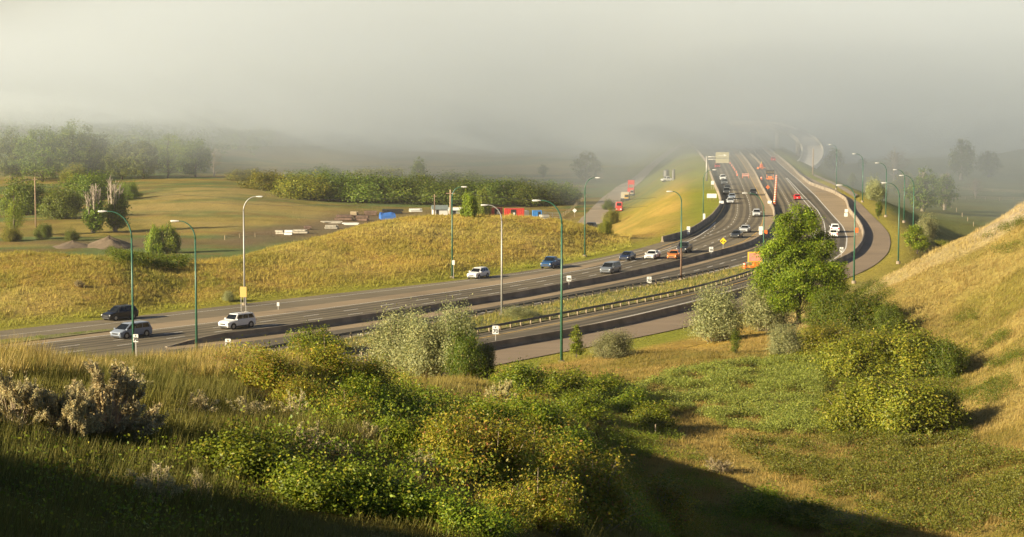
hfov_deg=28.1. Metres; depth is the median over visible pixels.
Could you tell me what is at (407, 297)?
road marking
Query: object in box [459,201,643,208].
power line
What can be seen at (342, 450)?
sagebrush
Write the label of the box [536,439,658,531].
shrub
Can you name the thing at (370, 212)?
stack
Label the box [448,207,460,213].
shed
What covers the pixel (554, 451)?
shrub
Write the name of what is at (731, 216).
road wear
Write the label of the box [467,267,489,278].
car
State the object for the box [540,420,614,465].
shrub
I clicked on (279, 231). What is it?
stack
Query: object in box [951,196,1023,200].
fence
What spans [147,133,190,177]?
tree
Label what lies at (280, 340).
road lane
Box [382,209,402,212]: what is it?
stack
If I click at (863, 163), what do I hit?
tree
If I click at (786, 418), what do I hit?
undergrowth
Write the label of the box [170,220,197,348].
street lamp
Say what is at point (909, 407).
shrub
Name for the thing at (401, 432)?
shrub
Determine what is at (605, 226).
bush
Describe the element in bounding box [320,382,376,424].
shrub
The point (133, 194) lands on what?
bush
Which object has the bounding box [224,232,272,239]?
fence
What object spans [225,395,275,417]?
sagebrush
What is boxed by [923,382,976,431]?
shrub
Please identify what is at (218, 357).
shrub
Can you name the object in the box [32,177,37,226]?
utility pole
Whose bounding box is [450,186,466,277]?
street lamp
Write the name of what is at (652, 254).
car
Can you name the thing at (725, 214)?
road wear
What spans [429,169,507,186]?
bush
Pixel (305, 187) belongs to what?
bush
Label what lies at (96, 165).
tree
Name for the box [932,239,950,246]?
bush
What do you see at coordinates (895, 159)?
tree
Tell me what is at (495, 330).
road sign
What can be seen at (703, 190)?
street lamp
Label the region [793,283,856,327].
shrub
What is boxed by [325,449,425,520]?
shrub
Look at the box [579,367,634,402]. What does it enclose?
shrub
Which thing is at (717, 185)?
road marking
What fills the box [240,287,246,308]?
road sign
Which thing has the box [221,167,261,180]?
bush
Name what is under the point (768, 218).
road shoulder
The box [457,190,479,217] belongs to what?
bush
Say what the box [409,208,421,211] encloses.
stack
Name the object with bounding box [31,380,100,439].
sagebrush
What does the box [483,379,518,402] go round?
sagebrush
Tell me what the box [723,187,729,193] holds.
car
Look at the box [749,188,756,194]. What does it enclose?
car
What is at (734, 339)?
juniper
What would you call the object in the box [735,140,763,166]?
concrete barrier
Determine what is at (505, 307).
guardrail
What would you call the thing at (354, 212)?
stack
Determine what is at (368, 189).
bush
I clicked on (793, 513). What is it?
shrub
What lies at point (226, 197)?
power line
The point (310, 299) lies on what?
road marking
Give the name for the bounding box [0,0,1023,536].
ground
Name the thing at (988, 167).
tree
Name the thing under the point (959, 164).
tree
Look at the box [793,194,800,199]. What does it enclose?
car
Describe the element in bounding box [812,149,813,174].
utility pole
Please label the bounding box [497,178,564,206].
bush
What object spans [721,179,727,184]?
car
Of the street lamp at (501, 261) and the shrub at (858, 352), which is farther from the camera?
the street lamp at (501, 261)
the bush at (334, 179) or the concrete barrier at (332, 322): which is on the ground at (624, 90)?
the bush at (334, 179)
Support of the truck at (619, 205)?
on the ground at (624, 90)
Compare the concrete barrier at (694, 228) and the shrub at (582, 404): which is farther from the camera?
the concrete barrier at (694, 228)
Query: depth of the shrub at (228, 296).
283.94 m
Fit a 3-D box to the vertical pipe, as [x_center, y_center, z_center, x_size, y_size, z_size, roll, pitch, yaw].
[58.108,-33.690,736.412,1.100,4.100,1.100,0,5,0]
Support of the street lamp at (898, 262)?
on the ground at (624, 90)
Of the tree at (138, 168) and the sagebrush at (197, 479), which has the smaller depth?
the sagebrush at (197, 479)
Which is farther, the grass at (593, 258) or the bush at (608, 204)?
the bush at (608, 204)
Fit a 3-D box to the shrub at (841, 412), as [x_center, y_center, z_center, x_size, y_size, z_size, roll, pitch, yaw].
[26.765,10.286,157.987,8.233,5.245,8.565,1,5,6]
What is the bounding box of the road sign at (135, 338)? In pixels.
[133,334,137,353]
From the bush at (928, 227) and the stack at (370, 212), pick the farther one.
the stack at (370, 212)
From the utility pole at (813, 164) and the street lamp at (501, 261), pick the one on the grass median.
the street lamp at (501, 261)
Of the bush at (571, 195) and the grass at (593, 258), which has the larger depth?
the bush at (571, 195)
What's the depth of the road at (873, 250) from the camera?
260.76 m
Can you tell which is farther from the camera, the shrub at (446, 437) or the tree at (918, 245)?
the tree at (918, 245)
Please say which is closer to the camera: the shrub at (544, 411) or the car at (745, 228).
the shrub at (544, 411)
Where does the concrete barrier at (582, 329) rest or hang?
on the road at (744, 141)
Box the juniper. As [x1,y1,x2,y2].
[728,328,743,353]
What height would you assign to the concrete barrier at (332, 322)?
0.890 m
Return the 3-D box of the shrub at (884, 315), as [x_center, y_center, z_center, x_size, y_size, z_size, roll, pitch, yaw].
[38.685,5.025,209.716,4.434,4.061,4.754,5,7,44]
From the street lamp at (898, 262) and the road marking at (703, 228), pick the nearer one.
the street lamp at (898, 262)
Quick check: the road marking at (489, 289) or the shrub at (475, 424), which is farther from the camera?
the road marking at (489, 289)
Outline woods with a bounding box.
[0,67,275,173]
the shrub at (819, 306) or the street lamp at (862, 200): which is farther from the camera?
the street lamp at (862, 200)
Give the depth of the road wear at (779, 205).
328.92 m
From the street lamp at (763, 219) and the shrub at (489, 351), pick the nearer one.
the shrub at (489, 351)
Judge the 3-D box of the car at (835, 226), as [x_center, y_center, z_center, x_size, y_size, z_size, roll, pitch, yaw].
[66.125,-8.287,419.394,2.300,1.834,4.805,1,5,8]
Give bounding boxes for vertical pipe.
[672,169,674,180]
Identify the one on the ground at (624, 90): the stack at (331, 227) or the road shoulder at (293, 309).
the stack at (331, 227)
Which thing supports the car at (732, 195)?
on the road at (744, 141)
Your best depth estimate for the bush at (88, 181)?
796.46 m
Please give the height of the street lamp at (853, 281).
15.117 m
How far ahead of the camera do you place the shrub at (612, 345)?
216.70 m
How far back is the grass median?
279.95 m
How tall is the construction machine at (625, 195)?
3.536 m
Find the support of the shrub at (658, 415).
on the ground at (624, 90)
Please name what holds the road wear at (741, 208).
on the road at (744, 141)
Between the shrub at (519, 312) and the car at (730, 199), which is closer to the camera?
the shrub at (519, 312)
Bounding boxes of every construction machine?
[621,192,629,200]
[627,180,634,195]
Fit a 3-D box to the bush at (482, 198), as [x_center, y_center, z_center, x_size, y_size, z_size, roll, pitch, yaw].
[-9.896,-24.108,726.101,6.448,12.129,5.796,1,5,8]
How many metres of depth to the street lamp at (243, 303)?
279.45 m
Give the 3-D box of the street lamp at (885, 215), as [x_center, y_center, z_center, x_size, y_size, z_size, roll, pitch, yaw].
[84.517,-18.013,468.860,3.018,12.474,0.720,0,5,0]
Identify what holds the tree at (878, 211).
on the ground at (624, 90)
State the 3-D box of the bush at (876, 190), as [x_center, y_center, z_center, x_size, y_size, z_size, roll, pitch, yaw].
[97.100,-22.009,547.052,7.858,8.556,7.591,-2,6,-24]
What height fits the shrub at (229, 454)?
1.426 m
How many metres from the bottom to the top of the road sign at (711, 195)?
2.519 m
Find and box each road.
[0,134,837,366]
[578,144,688,223]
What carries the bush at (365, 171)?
on the ground at (624, 90)
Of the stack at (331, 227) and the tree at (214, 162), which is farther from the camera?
the tree at (214, 162)
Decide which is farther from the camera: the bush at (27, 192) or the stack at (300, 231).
the bush at (27, 192)
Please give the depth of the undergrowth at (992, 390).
177.53 m
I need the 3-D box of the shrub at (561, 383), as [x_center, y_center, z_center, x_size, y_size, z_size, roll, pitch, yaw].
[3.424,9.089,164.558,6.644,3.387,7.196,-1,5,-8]
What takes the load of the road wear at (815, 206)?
on the road at (744, 141)
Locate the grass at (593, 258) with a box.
[157,226,928,368]
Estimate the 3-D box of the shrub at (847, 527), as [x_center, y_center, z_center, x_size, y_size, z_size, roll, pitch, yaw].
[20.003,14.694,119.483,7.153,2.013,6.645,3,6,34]
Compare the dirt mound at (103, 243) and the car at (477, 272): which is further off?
the dirt mound at (103, 243)
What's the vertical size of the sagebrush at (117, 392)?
1.799 m
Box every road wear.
[27,142,728,347]
[37,142,734,348]
[42,142,748,352]
[45,142,742,350]
[55,142,761,357]
[60,142,755,354]
[270,150,782,345]
[281,150,787,346]
[428,150,796,323]
[543,145,835,329]
[554,145,843,329]
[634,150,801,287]
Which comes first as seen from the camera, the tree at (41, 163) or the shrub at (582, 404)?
the shrub at (582, 404)
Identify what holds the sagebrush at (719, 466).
on the ground at (624, 90)
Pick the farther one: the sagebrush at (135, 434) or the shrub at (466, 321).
the shrub at (466, 321)
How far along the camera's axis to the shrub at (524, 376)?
156.69 m
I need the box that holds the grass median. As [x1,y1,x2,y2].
[278,262,760,358]
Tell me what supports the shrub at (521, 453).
on the ground at (624, 90)
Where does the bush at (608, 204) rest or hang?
on the ground at (624, 90)
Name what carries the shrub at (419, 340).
on the ground at (624, 90)
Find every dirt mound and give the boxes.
[52,240,87,248]
[87,235,130,248]
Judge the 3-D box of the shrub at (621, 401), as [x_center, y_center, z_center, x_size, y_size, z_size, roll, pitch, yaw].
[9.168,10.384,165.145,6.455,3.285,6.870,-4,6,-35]
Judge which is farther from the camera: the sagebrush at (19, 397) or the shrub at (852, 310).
the shrub at (852, 310)
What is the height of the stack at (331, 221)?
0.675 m
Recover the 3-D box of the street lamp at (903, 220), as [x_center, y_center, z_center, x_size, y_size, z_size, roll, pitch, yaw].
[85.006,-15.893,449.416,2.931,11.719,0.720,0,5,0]
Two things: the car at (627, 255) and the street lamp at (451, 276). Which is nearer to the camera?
the street lamp at (451, 276)
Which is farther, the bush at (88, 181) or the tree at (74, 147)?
the tree at (74, 147)
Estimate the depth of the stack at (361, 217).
692.66 m
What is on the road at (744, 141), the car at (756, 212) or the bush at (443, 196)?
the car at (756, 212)
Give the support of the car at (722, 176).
on the road at (744, 141)
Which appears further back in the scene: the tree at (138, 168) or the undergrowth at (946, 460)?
the tree at (138, 168)
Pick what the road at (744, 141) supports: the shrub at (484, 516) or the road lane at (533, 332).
the road lane at (533, 332)
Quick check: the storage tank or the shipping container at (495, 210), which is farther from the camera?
the storage tank
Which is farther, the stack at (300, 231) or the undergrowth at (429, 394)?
the stack at (300, 231)
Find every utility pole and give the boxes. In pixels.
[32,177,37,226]
[446,190,454,214]
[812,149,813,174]
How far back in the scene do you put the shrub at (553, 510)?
41.98 m
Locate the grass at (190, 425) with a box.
[0,339,666,536]
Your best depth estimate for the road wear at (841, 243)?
379.53 m
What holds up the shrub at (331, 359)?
on the ground at (624, 90)
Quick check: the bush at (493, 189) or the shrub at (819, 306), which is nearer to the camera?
the shrub at (819, 306)
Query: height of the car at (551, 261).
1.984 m
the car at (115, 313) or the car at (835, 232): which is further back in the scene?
the car at (835, 232)
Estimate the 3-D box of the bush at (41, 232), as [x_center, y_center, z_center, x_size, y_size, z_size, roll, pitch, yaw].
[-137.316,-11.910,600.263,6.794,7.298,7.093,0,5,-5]
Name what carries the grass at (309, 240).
on the ground at (624, 90)
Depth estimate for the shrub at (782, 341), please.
204.44 m
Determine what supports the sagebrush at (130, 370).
on the ground at (624, 90)
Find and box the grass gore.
[1,328,113,344]
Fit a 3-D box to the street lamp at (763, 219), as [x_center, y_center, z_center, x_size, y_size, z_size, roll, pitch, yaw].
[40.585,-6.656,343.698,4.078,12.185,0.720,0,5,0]
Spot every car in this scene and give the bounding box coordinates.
[101,304,138,320]
[110,321,151,338]
[218,311,255,329]
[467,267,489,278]
[600,261,621,273]
[619,251,635,260]
[644,250,660,258]
[667,249,682,258]
[719,174,726,179]
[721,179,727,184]
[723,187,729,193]
[726,197,734,203]
[728,193,735,198]
[730,230,742,237]
[739,225,750,232]
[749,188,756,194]
[752,209,760,216]
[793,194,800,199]
[829,229,838,237]
[830,223,839,232]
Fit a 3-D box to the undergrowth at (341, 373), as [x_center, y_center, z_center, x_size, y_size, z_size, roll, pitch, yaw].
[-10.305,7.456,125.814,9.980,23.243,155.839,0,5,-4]
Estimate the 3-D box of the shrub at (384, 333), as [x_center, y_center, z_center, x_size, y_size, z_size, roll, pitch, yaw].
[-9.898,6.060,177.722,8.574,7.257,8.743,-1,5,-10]
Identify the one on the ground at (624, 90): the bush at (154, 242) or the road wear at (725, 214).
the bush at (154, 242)
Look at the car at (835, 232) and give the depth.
403.21 m
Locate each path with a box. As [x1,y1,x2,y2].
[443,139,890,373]
[814,174,856,196]
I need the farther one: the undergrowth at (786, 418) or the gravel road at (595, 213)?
the gravel road at (595, 213)
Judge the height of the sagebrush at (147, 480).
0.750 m
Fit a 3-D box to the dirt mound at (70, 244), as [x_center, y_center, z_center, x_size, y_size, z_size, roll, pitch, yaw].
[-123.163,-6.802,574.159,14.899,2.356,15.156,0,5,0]
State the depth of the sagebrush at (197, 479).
34.20 m
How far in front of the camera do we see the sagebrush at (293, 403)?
48.73 m
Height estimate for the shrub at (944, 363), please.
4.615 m
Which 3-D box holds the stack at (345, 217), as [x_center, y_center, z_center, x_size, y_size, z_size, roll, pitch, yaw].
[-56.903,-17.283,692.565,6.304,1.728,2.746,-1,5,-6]
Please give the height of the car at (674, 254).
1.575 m
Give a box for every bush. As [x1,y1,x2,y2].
[0,173,52,215]
[0,225,23,241]
[32,216,53,238]
[34,183,86,219]
[56,169,121,201]
[58,161,86,182]
[64,225,80,240]
[118,180,145,200]
[143,223,163,253]
[161,221,181,253]
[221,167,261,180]
[233,169,290,191]
[265,169,337,199]
[282,163,352,179]
[310,169,361,200]
[320,170,407,203]
[338,166,416,180]
[379,171,449,204]
[416,176,482,205]
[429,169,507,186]
[453,176,528,206]
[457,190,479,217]
[476,187,492,214]
[494,174,554,188]
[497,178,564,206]
[542,179,587,205]
[596,217,615,234]
[601,198,615,209]
[601,206,620,224]
[863,172,887,200]
[915,211,940,241]
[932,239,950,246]
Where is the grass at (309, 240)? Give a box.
[0,213,632,327]
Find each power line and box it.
[36,185,420,205]
[38,179,425,199]
[456,193,653,200]
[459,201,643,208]
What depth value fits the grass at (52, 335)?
244.59 m
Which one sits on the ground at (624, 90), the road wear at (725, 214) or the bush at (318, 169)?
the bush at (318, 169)
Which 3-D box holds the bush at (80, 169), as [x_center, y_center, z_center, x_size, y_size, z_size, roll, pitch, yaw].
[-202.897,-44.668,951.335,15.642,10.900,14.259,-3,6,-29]
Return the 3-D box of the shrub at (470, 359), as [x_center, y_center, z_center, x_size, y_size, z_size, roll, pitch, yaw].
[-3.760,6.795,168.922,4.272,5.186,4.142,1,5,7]
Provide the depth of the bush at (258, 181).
842.56 m
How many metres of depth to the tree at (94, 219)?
622.38 m
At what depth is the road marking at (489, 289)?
304.54 m
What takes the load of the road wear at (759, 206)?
on the road at (744, 141)
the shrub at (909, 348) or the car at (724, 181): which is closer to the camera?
the shrub at (909, 348)
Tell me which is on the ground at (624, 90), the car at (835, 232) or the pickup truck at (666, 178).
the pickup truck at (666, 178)
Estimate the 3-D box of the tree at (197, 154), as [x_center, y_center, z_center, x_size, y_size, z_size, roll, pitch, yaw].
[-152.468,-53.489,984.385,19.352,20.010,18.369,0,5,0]
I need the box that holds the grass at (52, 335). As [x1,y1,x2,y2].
[1,329,106,342]
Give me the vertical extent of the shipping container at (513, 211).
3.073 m
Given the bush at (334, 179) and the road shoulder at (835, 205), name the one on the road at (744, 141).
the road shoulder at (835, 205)
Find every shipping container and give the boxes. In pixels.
[489,207,502,214]
[504,208,523,215]
[532,210,541,216]
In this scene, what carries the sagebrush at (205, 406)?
on the ground at (624, 90)
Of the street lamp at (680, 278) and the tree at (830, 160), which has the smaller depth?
the street lamp at (680, 278)
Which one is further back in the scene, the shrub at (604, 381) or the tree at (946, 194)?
the tree at (946, 194)
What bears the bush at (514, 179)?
on the ground at (624, 90)
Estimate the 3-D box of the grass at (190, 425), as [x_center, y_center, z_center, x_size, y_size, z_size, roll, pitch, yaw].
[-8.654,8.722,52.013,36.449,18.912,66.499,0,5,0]
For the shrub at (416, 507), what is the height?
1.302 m
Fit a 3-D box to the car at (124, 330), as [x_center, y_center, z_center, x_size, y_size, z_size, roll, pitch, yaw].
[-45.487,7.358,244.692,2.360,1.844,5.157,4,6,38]
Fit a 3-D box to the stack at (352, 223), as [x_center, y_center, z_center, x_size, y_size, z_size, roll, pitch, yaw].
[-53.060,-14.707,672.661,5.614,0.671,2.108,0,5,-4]
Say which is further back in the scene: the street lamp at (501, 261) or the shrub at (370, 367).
the street lamp at (501, 261)
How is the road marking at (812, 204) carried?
on the road at (744, 141)
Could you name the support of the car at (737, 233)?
on the road at (744, 141)
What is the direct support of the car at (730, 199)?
on the road at (744, 141)
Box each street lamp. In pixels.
[98,210,134,354]
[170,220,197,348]
[242,196,262,304]
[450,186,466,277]
[481,204,503,314]
[532,200,564,361]
[583,177,599,256]
[666,191,682,279]
[703,169,715,213]
[743,193,764,262]
[829,144,837,188]
[836,185,855,283]
[853,153,863,201]
[881,163,886,216]
[882,182,899,263]
[893,169,905,222]
[899,175,913,224]
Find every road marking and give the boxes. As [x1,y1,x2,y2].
[4,250,640,335]
[14,222,715,346]
[64,143,737,346]
[65,177,750,352]
[189,143,764,339]
[285,159,790,347]
[477,278,752,338]
[598,145,846,322]
[663,206,723,245]
[708,163,724,205]
[787,178,825,238]
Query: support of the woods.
on the ground at (624, 90)
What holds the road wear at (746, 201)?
on the road at (744, 141)
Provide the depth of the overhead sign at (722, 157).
644.54 m
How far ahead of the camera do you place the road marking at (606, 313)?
269.86 m
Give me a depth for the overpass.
947.24 m
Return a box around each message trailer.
[748,252,762,267]
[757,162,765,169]
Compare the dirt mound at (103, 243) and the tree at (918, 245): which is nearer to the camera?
the tree at (918, 245)
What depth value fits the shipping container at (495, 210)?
728.40 m
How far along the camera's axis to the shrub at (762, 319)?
239.09 m
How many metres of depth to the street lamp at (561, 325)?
220.53 m
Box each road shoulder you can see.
[2,245,670,346]
[166,234,771,349]
[183,142,772,341]
[761,146,861,258]
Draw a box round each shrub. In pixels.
[74,279,85,286]
[177,408,310,484]
[207,346,246,368]
[221,289,234,301]
[227,342,306,389]
[255,444,384,517]
[263,370,326,407]
[275,324,370,379]
[283,317,350,353]
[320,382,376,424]
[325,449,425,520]
[331,366,395,407]
[340,350,400,391]
[348,297,424,374]
[365,411,430,456]
[381,299,458,378]
[385,461,478,528]
[405,401,497,475]
[419,487,531,536]
[420,289,487,376]
[441,319,489,378]
[451,406,514,470]
[461,389,531,432]
[467,473,545,535]
[468,407,553,486]
[478,339,499,377]
[481,357,555,393]
[500,302,542,319]
[502,380,576,437]
[508,457,594,534]
[515,415,594,485]
[536,365,595,398]
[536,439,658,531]
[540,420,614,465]
[550,384,617,420]
[556,414,588,435]
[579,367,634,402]
[588,326,640,359]
[596,377,665,415]
[619,397,681,429]
[628,464,709,533]
[676,280,760,343]
[717,478,792,520]
[733,277,795,331]
[763,320,807,355]
[763,488,851,532]
[791,505,909,536]
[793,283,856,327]
[794,311,854,352]
[805,323,907,382]
[807,368,902,435]
[822,282,901,334]
[848,307,970,380]
[848,351,979,438]
[868,300,911,334]
[917,333,973,378]
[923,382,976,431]
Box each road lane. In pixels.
[169,249,755,351]
[478,281,749,343]
[756,147,845,257]
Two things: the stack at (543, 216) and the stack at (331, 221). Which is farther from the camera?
the stack at (331, 221)
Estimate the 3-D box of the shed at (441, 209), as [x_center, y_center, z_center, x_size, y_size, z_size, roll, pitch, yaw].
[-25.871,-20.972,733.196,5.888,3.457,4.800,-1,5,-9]
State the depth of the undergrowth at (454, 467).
61.58 m
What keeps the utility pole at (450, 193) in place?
on the ground at (624, 90)
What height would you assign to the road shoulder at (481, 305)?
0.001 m
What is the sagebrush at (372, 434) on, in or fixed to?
on the ground at (624, 90)
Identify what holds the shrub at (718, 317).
on the ground at (624, 90)
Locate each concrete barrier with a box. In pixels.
[165,150,775,346]
[476,145,864,348]
[661,139,721,241]
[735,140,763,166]
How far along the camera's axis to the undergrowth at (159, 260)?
304.69 m
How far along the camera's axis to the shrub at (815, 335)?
204.02 m
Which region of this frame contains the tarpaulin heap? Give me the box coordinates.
[379,212,395,219]
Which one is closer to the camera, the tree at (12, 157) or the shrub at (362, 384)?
the shrub at (362, 384)
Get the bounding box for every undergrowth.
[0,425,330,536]
[103,245,193,270]
[201,335,424,420]
[206,372,800,536]
[388,378,724,536]
[622,353,831,434]
[718,425,1023,534]
[767,326,835,367]
[805,276,980,445]
[948,215,1023,406]
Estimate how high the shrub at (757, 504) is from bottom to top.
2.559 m
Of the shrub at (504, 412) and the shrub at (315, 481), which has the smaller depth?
the shrub at (315, 481)
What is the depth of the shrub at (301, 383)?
51.06 m
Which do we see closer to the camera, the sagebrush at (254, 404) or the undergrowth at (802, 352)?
the sagebrush at (254, 404)
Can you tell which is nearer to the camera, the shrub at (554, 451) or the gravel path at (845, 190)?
the shrub at (554, 451)
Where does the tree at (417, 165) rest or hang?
on the ground at (624, 90)
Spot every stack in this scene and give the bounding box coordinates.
[275,230,283,233]
[284,230,292,234]
[293,229,308,232]
[320,221,341,222]
[325,225,338,228]
[334,215,352,219]
[342,222,358,224]
[350,211,358,214]
[354,215,368,220]
[364,211,376,214]
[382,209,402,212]
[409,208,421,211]
[540,214,548,218]
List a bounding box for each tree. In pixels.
[0,126,37,180]
[1,188,28,231]
[8,126,73,181]
[41,118,104,177]
[74,132,114,177]
[81,183,107,232]
[98,139,139,179]
[103,175,131,231]
[120,139,165,178]
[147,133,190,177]
[175,137,213,176]
[205,145,222,175]
[408,156,432,181]
[538,164,549,177]
[567,324,586,358]
[569,149,602,181]
[747,202,853,326]
[822,148,844,172]
[857,158,868,169]
[875,201,883,216]
[880,146,911,180]
[889,170,916,195]
[900,224,931,253]
[903,166,941,210]
[931,170,960,209]
[946,138,975,180]
[963,178,987,195]
[974,149,1003,176]
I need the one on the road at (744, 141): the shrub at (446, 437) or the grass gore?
the grass gore
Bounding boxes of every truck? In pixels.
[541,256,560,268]
[586,222,598,227]
[615,202,622,210]
[660,176,671,181]
[676,242,692,252]
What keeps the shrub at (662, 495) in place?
on the ground at (624, 90)
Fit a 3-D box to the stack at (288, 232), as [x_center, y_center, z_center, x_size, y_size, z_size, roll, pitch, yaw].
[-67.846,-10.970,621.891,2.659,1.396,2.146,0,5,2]
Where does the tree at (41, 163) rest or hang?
on the ground at (624, 90)
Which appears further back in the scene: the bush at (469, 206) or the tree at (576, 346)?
the bush at (469, 206)
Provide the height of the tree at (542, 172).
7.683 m
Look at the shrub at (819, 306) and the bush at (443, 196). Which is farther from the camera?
the bush at (443, 196)
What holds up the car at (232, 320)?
on the road at (744, 141)
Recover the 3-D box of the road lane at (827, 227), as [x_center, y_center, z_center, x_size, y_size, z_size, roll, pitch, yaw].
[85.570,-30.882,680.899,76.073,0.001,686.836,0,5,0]
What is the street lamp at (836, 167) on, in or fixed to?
on the ground at (624, 90)
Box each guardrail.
[259,265,729,350]
[343,267,758,355]
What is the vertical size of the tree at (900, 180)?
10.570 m
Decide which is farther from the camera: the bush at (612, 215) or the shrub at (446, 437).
the bush at (612, 215)
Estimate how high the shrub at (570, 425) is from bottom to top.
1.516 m
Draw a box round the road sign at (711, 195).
[707,194,716,197]
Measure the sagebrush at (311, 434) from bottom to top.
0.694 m
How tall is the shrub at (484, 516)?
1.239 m
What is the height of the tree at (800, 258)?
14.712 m
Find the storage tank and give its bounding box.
[663,169,668,177]
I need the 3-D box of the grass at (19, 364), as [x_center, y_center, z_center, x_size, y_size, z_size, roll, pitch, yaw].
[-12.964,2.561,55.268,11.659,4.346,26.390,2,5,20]
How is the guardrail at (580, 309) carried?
on the grass median
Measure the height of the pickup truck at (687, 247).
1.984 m
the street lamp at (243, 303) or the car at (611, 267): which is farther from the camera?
the car at (611, 267)
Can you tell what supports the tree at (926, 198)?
on the ground at (624, 90)
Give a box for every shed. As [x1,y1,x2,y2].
[431,205,448,214]
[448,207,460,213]
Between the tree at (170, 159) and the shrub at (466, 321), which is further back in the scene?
the tree at (170, 159)
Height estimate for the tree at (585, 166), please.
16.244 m
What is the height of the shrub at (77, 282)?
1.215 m
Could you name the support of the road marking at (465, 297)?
on the road at (744, 141)
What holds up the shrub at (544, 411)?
on the ground at (624, 90)
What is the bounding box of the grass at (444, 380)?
[382,370,515,411]
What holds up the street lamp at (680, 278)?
on the grass median
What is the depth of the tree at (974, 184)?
783.72 m
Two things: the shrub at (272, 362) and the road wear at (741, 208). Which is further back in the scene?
the road wear at (741, 208)
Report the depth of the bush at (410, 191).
796.04 m
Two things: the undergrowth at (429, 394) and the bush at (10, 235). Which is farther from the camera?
the bush at (10, 235)
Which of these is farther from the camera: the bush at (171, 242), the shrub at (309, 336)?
the bush at (171, 242)
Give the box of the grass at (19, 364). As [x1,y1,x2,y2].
[0,329,321,377]
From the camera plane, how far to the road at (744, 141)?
291.71 m
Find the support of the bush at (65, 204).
on the ground at (624, 90)
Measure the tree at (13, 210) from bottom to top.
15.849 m
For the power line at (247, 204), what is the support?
attached to the utility pole at (34, 179)
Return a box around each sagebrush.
[0,368,61,432]
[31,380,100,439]
[47,356,168,439]
[120,414,144,441]
[122,366,153,391]
[126,461,187,503]
[168,389,219,417]
[187,468,211,499]
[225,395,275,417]
[279,388,310,414]
[288,420,335,450]
[326,439,354,455]
[355,420,391,448]
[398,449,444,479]
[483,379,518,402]
[704,456,734,473]
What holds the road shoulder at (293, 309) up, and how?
on the road at (744, 141)
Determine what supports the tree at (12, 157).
on the ground at (624, 90)
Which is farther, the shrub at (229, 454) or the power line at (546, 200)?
the power line at (546, 200)
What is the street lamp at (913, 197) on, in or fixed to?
on the ground at (624, 90)
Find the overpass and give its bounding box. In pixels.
[729,121,823,168]
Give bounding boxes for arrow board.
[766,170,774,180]
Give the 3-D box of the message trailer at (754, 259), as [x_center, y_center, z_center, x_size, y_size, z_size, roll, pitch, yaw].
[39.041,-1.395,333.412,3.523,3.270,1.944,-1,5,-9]
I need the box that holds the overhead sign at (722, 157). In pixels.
[706,152,729,180]
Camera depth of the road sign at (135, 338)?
151.04 m
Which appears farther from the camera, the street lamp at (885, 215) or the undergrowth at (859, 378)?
the street lamp at (885, 215)
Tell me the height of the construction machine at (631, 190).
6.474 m
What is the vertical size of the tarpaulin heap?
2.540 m
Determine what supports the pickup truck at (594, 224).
on the ground at (624, 90)
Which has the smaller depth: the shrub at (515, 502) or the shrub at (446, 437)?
the shrub at (515, 502)
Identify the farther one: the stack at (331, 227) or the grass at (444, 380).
the stack at (331, 227)
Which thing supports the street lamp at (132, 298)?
on the ground at (624, 90)
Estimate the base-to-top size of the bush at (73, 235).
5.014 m
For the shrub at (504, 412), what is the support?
on the ground at (624, 90)
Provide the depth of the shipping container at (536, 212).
700.21 m
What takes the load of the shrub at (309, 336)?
on the grass median
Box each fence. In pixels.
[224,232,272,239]
[562,197,582,215]
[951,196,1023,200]
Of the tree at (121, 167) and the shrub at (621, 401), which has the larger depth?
the tree at (121, 167)
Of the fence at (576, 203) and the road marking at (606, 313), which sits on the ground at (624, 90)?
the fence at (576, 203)
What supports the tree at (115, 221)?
on the ground at (624, 90)
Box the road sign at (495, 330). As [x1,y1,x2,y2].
[492,326,498,339]
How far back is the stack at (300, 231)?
628.52 m

